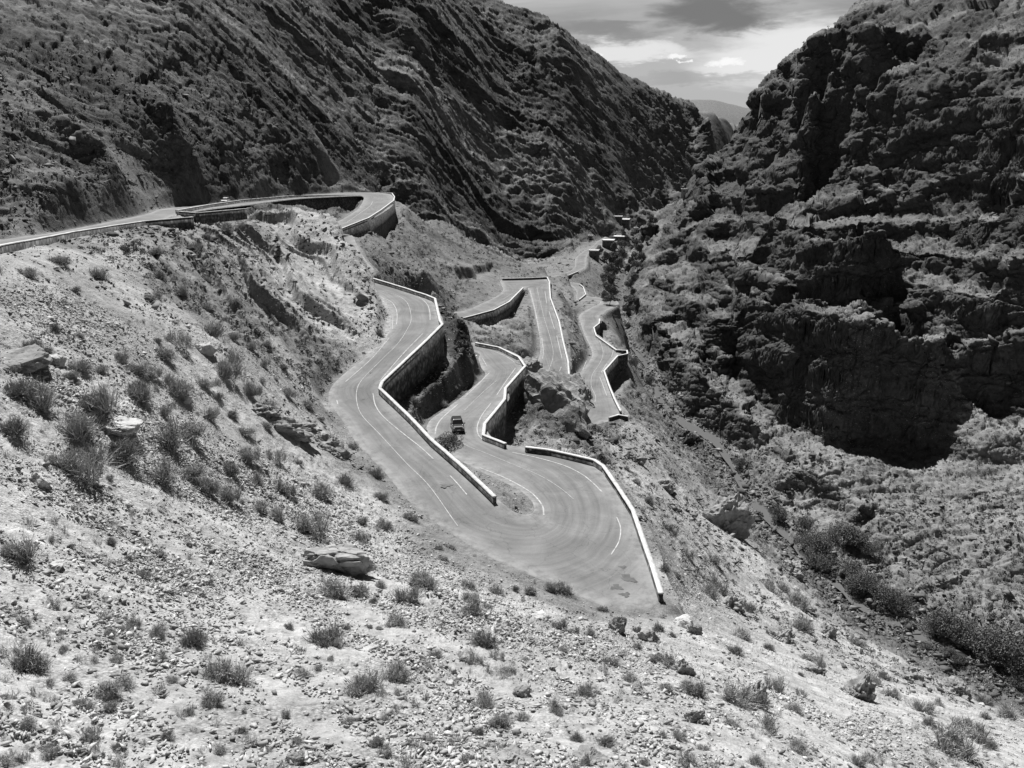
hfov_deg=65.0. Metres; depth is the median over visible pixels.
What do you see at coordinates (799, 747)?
shrub
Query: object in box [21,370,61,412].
shrub
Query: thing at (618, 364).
retaining wall
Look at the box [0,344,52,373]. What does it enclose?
boulder
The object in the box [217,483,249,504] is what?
shrub
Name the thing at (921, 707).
shrub
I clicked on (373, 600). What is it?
shrub
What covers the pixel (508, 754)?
crag
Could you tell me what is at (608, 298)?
tree
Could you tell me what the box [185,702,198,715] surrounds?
shrub
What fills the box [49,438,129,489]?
shrub
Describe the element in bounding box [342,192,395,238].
retaining wall
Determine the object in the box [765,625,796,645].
rock
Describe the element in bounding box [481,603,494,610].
shrub
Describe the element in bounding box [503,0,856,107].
sky
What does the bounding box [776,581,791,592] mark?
shrub
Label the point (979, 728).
shrub
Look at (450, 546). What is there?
shrub
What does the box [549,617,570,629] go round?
shrub
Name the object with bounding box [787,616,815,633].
shrub
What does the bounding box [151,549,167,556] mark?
shrub
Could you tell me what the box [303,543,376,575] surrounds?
boulder
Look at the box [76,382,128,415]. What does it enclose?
shrub
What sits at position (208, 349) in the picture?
boulder
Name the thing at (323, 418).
shrub
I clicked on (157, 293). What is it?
shrub
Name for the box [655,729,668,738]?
shrub
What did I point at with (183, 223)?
parapet wall
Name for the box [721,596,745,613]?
crag
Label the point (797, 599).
shrub
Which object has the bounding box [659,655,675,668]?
shrub
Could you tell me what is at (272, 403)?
shrub
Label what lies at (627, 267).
tree
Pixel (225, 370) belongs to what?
shrub
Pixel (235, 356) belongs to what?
shrub
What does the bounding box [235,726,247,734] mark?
shrub
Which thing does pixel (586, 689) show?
shrub
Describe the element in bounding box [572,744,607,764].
rock
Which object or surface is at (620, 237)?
village house
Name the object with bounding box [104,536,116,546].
shrub
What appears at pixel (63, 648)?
shrub
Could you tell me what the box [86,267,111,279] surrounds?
shrub
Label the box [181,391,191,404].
boulder
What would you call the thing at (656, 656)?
shrub
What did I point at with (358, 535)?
shrub
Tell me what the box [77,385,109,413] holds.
shrub
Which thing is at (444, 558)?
shrub
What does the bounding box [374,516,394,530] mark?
shrub
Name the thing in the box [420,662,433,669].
shrub
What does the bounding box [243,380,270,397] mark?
shrub
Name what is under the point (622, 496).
parapet wall
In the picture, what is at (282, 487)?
shrub
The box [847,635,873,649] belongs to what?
shrub
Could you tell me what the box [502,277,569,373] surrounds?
retaining wall
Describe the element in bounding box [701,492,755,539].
boulder
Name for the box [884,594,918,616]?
bush
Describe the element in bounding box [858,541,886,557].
bush
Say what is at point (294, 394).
shrub
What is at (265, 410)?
crag
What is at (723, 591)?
shrub
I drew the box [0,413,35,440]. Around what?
shrub
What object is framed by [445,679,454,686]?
boulder
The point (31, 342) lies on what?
shrub
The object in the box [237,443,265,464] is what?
shrub
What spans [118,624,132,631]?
shrub
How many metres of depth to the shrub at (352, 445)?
101.52 m
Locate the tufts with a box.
[0,260,1019,767]
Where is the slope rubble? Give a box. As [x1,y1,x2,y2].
[0,47,1023,704]
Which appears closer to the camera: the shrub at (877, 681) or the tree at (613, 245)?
the shrub at (877, 681)
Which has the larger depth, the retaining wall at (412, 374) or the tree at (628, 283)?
the tree at (628, 283)
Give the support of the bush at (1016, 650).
on the hillside terrain
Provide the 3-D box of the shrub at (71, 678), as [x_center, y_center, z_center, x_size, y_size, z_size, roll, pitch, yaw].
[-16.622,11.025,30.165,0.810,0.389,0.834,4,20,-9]
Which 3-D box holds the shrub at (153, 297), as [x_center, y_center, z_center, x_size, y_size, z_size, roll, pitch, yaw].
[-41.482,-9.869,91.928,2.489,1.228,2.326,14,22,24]
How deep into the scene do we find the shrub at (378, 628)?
46.70 m
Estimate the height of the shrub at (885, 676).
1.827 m
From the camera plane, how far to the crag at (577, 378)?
203.06 m
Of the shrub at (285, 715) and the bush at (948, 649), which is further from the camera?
the bush at (948, 649)
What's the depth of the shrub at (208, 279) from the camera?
130.25 m
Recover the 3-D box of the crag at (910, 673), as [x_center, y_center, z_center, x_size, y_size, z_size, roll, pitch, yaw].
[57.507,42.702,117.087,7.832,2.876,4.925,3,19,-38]
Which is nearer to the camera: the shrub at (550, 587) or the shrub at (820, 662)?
the shrub at (550, 587)
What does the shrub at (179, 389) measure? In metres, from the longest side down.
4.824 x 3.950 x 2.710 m
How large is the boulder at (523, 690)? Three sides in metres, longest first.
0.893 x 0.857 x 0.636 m
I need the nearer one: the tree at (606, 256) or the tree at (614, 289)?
the tree at (614, 289)
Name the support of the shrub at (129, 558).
on the hillside terrain
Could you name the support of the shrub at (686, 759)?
on the hillside terrain
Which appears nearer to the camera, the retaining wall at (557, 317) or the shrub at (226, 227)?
the shrub at (226, 227)
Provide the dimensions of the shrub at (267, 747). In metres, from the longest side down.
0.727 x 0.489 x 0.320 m
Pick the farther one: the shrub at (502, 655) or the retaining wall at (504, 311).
the retaining wall at (504, 311)
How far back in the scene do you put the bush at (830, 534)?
200.29 m
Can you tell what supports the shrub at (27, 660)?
on the hillside terrain
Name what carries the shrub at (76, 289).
on the hillside terrain
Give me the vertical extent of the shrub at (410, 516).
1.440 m
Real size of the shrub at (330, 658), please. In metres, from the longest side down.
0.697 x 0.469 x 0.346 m
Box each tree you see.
[596,245,603,254]
[599,272,612,280]
[601,290,608,298]
[602,251,609,259]
[602,295,616,304]
[603,262,614,272]
[603,281,610,290]
[607,285,618,294]
[608,256,615,264]
[608,276,614,284]
[610,241,616,251]
[610,252,622,257]
[612,267,618,276]
[614,257,622,266]
[615,248,627,257]
[617,240,630,247]
[622,302,627,311]
[623,295,633,301]
[624,278,634,288]
[625,263,630,272]
[630,260,642,269]
[630,271,638,280]
[630,287,635,294]
[631,251,638,260]
[633,297,638,308]
[635,252,646,260]
[637,244,643,252]
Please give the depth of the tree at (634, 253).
604.52 m
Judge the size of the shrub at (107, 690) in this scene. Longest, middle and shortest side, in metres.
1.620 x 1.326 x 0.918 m
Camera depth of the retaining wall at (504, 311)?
247.57 m
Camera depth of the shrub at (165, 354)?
78.68 m
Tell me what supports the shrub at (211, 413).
on the hillside terrain
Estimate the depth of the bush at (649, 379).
323.38 m
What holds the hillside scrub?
on the hillside terrain
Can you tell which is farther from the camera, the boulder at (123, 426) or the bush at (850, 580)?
the bush at (850, 580)
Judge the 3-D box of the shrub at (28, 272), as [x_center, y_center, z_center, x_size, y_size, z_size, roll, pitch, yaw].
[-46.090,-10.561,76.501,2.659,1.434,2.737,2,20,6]
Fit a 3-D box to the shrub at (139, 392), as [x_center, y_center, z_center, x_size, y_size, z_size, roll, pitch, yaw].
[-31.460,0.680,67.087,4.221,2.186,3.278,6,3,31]
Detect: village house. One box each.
[589,249,599,261]
[602,239,614,249]
[613,235,624,240]
[614,215,621,225]
[622,218,629,229]
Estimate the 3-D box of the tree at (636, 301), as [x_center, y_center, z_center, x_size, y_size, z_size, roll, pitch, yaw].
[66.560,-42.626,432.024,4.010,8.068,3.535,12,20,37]
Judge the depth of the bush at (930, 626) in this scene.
163.92 m
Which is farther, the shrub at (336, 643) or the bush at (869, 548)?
the bush at (869, 548)
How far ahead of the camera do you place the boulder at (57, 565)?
39.82 m
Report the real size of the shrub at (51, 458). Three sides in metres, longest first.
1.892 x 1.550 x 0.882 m
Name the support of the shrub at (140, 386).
on the hillside terrain
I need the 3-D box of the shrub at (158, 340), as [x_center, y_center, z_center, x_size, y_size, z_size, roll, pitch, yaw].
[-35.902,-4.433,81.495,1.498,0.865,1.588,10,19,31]
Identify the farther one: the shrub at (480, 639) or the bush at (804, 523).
the bush at (804, 523)
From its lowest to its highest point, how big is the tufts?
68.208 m
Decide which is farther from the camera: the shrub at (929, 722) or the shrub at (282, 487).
the shrub at (282, 487)
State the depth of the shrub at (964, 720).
64.18 m
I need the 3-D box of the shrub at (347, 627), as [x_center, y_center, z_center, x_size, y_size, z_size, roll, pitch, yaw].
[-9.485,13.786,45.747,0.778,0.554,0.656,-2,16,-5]
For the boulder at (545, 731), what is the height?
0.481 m
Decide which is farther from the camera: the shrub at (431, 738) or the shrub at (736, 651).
the shrub at (736, 651)
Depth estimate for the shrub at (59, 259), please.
85.23 m
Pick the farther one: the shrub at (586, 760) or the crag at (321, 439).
the crag at (321, 439)
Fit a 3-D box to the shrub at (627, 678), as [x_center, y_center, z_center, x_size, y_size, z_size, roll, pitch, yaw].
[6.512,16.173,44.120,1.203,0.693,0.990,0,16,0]
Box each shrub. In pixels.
[0,372,39,400]
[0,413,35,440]
[0,530,51,567]
[0,540,16,556]
[0,692,9,699]
[0,751,15,767]
[6,640,57,676]
[8,364,19,371]
[17,335,49,348]
[18,266,41,277]
[18,616,32,627]
[18,715,41,731]
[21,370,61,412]
[42,454,61,465]
[43,347,54,353]
[46,744,62,758]
[47,254,73,265]
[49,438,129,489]
[50,322,61,330]
[52,395,109,445]
[52,605,60,610]
[58,644,70,653]
[58,671,78,683]
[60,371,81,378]
[66,357,98,372]
[69,286,82,293]
[71,695,98,710]
[73,720,105,743]
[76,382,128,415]
[77,331,85,337]
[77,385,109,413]
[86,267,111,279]
[89,679,128,702]
[94,363,110,373]
[99,626,119,637]
[100,698,118,713]
[104,433,150,468]
[104,474,116,480]
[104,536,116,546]
[108,739,124,751]
[109,651,123,663]
[114,350,130,363]
[114,673,140,692]
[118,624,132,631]
[119,244,130,251]
[122,361,158,379]
[124,379,153,403]
[124,556,134,560]
[124,615,145,628]
[125,377,156,405]
[134,472,144,479]
[135,567,154,577]
[136,451,186,490]
[144,294,159,302]
[144,623,167,637]
[145,367,168,378]
[145,412,194,455]
[147,245,166,255]
[150,289,163,299]
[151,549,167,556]
[153,270,168,280]
[153,337,164,342]
[153,345,180,360]
[155,402,175,416]
[157,726,178,740]
[162,372,174,382]
[163,327,196,349]
[163,376,194,397]
[163,377,201,396]
[166,674,180,683]
[173,645,180,652]
[175,280,191,296]
[176,417,212,443]
[176,624,211,650]
[178,461,212,480]
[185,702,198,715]
[189,240,204,250]
[189,469,224,495]
[195,373,223,389]
[195,688,229,709]
[199,653,264,687]
[200,301,212,312]
[200,321,229,338]
[202,233,214,241]
[202,275,212,282]
[202,403,221,420]
[210,357,248,383]
[213,742,229,756]
[214,391,224,399]
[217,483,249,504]
[218,221,235,233]
[222,459,240,479]
[226,348,244,365]
[226,408,241,419]
[227,296,240,303]
[227,331,242,340]
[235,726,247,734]
[236,425,258,436]
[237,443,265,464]
[242,341,259,352]
[242,383,258,396]
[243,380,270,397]
[249,470,265,486]
[253,498,271,515]
[258,743,274,751]
[259,357,272,367]
[259,376,268,384]
[260,398,278,408]
[260,420,274,429]
[262,339,272,347]
[265,447,291,464]
[268,503,291,521]
[271,477,300,495]
[278,707,291,718]
[279,364,288,371]
[282,387,299,397]
[282,622,294,630]
[283,387,292,396]
[287,495,299,502]
[287,506,342,541]
[290,736,304,744]
[292,663,317,677]
[301,614,353,648]
[302,399,316,408]
[308,478,339,501]
[312,664,322,670]
[316,575,355,601]
[318,416,325,421]
[325,637,342,647]
[327,655,335,660]
[329,432,348,450]
[335,472,356,488]
[340,715,354,724]
[341,622,351,629]
[342,666,396,697]
[346,579,374,598]
[347,441,358,449]
[348,530,371,540]
[350,673,364,681]
[357,515,369,524]
[365,466,386,480]
[367,596,379,603]
[368,733,387,747]
[372,491,392,501]
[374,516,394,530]
[374,580,388,588]
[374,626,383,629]
[375,742,394,757]
[376,328,383,335]
[377,713,391,722]
[378,658,418,684]
[380,521,391,529]
[381,610,411,628]
[388,582,430,603]
[392,688,401,695]
[403,509,420,522]
[405,568,443,590]
[409,395,421,403]
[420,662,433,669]
[421,734,435,741]
[423,646,445,658]
[433,544,446,549]
[437,555,449,561]
[440,399,448,407]
[446,544,456,550]
[452,593,490,617]
[458,590,478,602]
[458,753,475,762]
[460,579,479,590]
[461,651,487,665]
[465,627,501,649]
[472,726,485,735]
[474,688,501,709]
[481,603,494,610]
[482,711,513,729]
[486,647,506,660]
[487,583,504,596]
[497,662,523,676]
[510,584,520,591]
[512,710,534,721]
[521,656,531,662]
[523,585,537,596]
[544,581,559,593]
[544,696,564,716]
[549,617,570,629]
[554,579,577,595]
[556,645,569,653]
[561,625,582,634]
[570,729,586,742]
[574,679,596,698]
[578,751,593,765]
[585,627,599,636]
[596,605,609,612]
[596,732,619,747]
[599,655,622,666]
[621,672,639,681]
[632,478,643,485]
[632,626,643,632]
[632,640,643,649]
[638,757,648,766]
[643,652,664,663]
[645,495,655,505]
[650,621,666,631]
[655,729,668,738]
[659,650,676,662]
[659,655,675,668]
[659,681,675,696]
[660,562,670,572]
[666,524,676,531]
[667,631,676,637]
[670,727,683,739]
[671,530,680,536]
[671,728,689,740]
[674,570,683,579]
[676,678,714,699]
[676,748,701,767]
[678,678,697,689]
[682,546,696,561]
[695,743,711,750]
[699,583,721,601]
[707,552,725,567]
[707,572,735,596]
[714,678,762,710]
[721,717,742,728]
[724,643,748,657]
[730,624,755,643]
[742,598,762,613]
[743,690,777,712]
[747,754,766,767]
[753,709,784,738]
[761,642,775,651]
[762,673,788,694]
[765,578,778,592]
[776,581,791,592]
[783,702,804,715]
[784,589,814,614]
[786,736,816,760]
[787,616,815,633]
[794,687,808,697]
[797,652,817,662]
[814,653,830,669]
[845,752,870,767]
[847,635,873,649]
[854,667,883,686]
[860,749,882,763]
[875,669,896,683]
[878,687,902,699]
[905,697,946,715]
[918,719,995,766]
[920,714,937,727]
[930,698,946,707]
[946,713,999,748]
[947,713,984,730]
[974,694,998,707]
[976,734,1000,750]
[977,709,993,721]
[992,700,1022,719]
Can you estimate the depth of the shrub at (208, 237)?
155.94 m
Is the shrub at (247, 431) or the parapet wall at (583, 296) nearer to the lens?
the shrub at (247, 431)
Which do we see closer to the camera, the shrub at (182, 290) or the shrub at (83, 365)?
the shrub at (83, 365)
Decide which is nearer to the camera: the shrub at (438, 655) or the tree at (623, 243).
the shrub at (438, 655)
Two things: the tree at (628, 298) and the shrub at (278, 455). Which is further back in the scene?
the tree at (628, 298)
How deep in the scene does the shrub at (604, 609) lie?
70.99 m
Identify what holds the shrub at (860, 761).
on the hillside terrain
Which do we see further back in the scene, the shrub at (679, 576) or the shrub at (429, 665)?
the shrub at (679, 576)
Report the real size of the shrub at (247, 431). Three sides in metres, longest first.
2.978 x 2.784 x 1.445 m
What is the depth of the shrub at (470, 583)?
64.18 m
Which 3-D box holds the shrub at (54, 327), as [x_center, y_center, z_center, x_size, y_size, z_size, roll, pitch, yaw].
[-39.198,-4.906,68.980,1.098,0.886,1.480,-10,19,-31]
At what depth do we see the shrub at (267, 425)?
83.95 m
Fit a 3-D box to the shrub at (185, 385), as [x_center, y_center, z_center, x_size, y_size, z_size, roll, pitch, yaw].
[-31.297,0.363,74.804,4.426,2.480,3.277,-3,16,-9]
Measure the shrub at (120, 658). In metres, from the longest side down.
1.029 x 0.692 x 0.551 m
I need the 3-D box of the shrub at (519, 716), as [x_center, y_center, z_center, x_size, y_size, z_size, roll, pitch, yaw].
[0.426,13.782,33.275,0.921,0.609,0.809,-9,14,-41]
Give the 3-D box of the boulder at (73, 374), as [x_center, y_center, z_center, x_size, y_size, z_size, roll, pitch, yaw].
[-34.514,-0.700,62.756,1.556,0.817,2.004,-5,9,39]
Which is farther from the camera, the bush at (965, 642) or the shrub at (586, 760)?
the bush at (965, 642)
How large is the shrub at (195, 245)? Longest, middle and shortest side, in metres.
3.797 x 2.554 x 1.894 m
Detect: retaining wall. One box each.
[175,195,360,211]
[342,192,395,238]
[373,278,496,502]
[463,287,523,326]
[475,342,525,448]
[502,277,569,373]
[593,319,627,414]
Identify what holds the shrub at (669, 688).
on the hillside terrain
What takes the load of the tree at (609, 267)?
on the hillside terrain
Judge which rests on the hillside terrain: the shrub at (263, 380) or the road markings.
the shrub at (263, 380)
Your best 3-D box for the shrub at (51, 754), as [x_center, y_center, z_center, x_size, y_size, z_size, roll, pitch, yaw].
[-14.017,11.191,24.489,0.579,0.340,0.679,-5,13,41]
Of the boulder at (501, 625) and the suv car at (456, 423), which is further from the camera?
the suv car at (456, 423)
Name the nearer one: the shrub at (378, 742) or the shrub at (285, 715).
the shrub at (378, 742)
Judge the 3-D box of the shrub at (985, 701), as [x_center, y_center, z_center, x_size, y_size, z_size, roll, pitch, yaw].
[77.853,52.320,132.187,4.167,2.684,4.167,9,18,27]
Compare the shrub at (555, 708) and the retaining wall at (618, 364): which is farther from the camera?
the retaining wall at (618, 364)
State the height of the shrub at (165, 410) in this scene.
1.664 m
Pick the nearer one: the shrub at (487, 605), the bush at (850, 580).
the shrub at (487, 605)
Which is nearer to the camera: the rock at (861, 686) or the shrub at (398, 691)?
the shrub at (398, 691)
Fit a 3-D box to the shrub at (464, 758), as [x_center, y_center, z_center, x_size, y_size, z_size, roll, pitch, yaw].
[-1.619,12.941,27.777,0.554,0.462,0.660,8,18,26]
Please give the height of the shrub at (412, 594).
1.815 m
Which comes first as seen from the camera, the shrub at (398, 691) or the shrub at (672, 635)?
the shrub at (398, 691)
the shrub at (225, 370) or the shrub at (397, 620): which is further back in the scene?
the shrub at (225, 370)
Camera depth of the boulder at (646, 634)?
58.23 m
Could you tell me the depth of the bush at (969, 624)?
160.41 m
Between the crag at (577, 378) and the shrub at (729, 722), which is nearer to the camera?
the shrub at (729, 722)
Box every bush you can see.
[434,431,463,452]
[628,359,637,365]
[642,376,654,383]
[732,456,749,467]
[767,504,793,520]
[793,516,820,532]
[794,529,827,551]
[801,533,840,555]
[803,548,837,569]
[819,529,839,540]
[825,520,862,544]
[838,557,866,576]
[842,526,874,546]
[842,573,872,593]
[853,572,886,593]
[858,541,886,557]
[868,583,908,605]
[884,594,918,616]
[918,615,943,634]
[918,641,933,650]
[928,607,972,635]
[935,617,984,646]
[938,646,956,657]
[947,621,980,649]
[950,651,969,663]
[965,624,1021,662]
[977,632,1023,675]
[997,624,1023,656]
[1009,673,1023,688]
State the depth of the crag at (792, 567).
171.72 m
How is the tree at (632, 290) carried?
on the hillside terrain
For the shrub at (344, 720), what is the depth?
30.81 m
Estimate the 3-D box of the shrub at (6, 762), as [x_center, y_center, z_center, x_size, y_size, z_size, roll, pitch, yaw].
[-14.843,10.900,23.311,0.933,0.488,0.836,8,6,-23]
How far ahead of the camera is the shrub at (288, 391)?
101.78 m
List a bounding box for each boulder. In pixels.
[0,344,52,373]
[31,472,51,487]
[37,551,48,560]
[48,559,64,570]
[49,354,66,367]
[55,627,67,633]
[99,415,143,437]
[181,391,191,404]
[194,342,216,355]
[202,578,213,585]
[238,597,246,604]
[284,752,304,765]
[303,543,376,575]
[364,622,372,627]
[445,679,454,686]
[491,618,511,634]
[513,683,531,697]
[531,610,552,622]
[540,726,552,737]
[637,627,660,644]
[673,614,692,628]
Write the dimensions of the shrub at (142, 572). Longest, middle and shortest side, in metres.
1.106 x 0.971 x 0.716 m
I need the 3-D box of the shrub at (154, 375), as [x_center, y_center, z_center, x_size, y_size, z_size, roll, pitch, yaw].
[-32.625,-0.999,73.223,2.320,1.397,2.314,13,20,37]
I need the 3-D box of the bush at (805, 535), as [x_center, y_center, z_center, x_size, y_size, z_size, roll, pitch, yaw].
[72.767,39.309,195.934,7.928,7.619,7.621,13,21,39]
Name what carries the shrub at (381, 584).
on the hillside terrain
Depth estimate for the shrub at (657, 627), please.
64.22 m
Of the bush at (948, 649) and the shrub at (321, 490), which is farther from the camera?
the bush at (948, 649)
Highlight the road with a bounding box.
[0,192,658,610]
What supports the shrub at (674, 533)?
on the hillside terrain
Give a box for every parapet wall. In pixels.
[0,217,194,253]
[176,208,246,223]
[525,446,663,601]
[579,284,585,300]
[608,414,628,420]
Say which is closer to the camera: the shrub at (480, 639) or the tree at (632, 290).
the shrub at (480, 639)
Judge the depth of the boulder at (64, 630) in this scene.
34.19 m
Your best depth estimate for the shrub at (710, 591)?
102.03 m
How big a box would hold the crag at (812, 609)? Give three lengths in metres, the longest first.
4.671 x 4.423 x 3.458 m
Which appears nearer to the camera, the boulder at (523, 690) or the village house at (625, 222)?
the boulder at (523, 690)
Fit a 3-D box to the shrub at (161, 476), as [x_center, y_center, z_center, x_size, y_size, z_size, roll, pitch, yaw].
[-25.755,6.622,58.042,3.821,2.901,5.351,8,27,15]
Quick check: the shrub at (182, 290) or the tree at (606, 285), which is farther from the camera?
the tree at (606, 285)
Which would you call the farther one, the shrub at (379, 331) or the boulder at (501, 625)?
the shrub at (379, 331)
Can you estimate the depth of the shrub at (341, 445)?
95.99 m
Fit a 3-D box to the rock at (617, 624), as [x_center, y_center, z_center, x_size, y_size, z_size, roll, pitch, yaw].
[7.655,18.047,58.996,1.405,2.118,1.786,4,17,12]
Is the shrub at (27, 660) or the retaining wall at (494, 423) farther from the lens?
the retaining wall at (494, 423)
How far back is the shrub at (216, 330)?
94.76 m
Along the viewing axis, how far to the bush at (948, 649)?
157.03 m
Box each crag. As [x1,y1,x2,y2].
[251,402,283,417]
[270,416,319,441]
[313,433,339,446]
[322,444,352,460]
[491,745,535,766]
[514,356,542,374]
[523,368,590,439]
[567,372,596,407]
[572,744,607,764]
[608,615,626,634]
[624,450,646,464]
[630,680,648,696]
[656,478,675,494]
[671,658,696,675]
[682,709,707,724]
[686,624,702,634]
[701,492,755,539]
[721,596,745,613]
[741,681,769,696]
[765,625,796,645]
[781,558,804,581]
[800,594,815,612]
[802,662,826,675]
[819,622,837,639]
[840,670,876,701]
[887,662,925,686]
[940,675,972,701]
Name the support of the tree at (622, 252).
on the hillside terrain
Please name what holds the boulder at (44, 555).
on the hillside terrain
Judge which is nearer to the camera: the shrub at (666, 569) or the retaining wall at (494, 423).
the shrub at (666, 569)
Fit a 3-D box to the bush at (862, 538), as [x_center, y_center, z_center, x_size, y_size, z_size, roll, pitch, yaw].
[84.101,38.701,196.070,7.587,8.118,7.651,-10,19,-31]
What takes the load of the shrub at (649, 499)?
on the hillside terrain
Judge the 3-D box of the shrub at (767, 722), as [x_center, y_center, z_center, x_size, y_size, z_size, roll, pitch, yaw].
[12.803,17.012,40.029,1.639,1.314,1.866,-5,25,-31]
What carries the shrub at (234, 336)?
on the hillside terrain
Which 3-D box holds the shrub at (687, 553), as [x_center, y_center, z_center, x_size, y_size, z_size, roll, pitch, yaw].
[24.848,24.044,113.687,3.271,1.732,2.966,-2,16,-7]
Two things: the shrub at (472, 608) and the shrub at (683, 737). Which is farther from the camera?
the shrub at (472, 608)
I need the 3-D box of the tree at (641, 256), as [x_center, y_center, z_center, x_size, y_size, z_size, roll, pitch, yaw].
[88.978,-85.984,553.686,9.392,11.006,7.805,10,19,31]
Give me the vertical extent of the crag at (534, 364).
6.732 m
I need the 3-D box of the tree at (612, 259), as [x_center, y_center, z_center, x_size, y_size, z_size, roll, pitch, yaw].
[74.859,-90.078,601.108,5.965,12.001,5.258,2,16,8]
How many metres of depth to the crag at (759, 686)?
47.40 m
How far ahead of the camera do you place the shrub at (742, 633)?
79.88 m
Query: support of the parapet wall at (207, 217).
on the road
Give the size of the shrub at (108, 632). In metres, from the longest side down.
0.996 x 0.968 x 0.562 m
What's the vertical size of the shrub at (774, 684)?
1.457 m
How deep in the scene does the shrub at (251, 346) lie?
105.00 m
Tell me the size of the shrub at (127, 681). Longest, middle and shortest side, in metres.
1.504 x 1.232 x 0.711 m
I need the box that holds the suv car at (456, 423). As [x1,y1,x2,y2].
[450,415,464,431]
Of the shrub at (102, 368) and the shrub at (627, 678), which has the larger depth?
the shrub at (102, 368)
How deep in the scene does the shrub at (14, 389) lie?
55.70 m
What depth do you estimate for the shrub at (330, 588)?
52.02 m
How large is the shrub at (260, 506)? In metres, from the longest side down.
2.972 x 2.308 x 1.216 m
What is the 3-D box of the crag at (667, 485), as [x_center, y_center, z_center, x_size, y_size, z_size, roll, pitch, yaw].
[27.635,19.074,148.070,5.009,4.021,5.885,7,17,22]
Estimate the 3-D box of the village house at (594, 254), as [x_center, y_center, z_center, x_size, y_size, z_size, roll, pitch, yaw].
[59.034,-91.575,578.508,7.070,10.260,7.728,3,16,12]
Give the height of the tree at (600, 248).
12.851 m
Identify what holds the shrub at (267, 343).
on the hillside terrain
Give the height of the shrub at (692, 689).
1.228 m
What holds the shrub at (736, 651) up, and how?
on the hillside terrain
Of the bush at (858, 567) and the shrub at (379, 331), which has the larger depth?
the bush at (858, 567)
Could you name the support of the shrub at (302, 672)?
on the hillside terrain
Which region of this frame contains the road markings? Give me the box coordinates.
[336,205,620,553]
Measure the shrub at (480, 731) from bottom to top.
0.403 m
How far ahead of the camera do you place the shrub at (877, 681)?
81.58 m
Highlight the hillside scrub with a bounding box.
[0,0,1023,715]
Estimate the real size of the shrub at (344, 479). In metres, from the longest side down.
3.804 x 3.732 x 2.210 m
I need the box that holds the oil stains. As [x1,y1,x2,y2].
[363,372,637,597]
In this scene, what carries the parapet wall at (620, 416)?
on the road
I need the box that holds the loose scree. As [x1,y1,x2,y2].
[0,240,1023,767]
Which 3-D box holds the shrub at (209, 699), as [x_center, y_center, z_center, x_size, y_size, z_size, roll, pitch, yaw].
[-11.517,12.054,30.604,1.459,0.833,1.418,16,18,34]
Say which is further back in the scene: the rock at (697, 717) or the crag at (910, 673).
the crag at (910, 673)
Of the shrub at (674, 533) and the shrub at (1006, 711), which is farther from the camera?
the shrub at (674, 533)
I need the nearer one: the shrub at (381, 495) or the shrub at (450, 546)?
the shrub at (450, 546)
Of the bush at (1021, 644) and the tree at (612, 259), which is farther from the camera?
the tree at (612, 259)
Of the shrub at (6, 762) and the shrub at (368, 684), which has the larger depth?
the shrub at (368, 684)
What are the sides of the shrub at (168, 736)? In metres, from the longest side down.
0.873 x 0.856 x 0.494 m
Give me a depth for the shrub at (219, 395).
80.79 m
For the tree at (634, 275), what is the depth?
519.39 m
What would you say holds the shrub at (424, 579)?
on the hillside terrain
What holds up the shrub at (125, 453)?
on the hillside terrain
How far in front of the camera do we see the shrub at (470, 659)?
41.92 m
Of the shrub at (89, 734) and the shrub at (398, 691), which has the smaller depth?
the shrub at (89, 734)
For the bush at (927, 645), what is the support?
on the hillside terrain
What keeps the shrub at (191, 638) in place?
on the hillside terrain
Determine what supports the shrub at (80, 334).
on the hillside terrain
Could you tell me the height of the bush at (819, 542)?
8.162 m
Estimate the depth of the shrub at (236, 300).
120.52 m
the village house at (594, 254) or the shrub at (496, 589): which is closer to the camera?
the shrub at (496, 589)
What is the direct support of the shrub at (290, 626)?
on the hillside terrain
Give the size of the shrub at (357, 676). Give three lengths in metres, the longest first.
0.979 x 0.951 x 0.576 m
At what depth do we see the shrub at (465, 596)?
58.55 m
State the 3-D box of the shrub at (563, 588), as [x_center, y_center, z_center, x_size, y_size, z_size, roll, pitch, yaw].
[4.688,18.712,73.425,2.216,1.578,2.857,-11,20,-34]
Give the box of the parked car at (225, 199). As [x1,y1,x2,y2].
[221,197,229,201]
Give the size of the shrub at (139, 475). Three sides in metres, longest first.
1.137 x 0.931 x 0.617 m
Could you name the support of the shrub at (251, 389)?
on the hillside terrain
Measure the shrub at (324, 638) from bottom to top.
1.804 m
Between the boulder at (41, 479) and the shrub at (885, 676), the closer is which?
the boulder at (41, 479)
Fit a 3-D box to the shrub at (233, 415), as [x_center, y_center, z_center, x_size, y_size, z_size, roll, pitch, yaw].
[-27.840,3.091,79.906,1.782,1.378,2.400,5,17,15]
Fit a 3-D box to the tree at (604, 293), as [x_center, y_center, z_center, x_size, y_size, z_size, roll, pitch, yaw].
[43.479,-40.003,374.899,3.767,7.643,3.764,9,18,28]
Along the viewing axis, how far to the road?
102.89 m
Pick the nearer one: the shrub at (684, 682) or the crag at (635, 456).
the shrub at (684, 682)
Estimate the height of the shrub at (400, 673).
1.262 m
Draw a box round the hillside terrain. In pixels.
[0,0,1023,767]
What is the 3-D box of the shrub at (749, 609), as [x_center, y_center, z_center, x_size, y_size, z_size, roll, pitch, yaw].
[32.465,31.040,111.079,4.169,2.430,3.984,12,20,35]

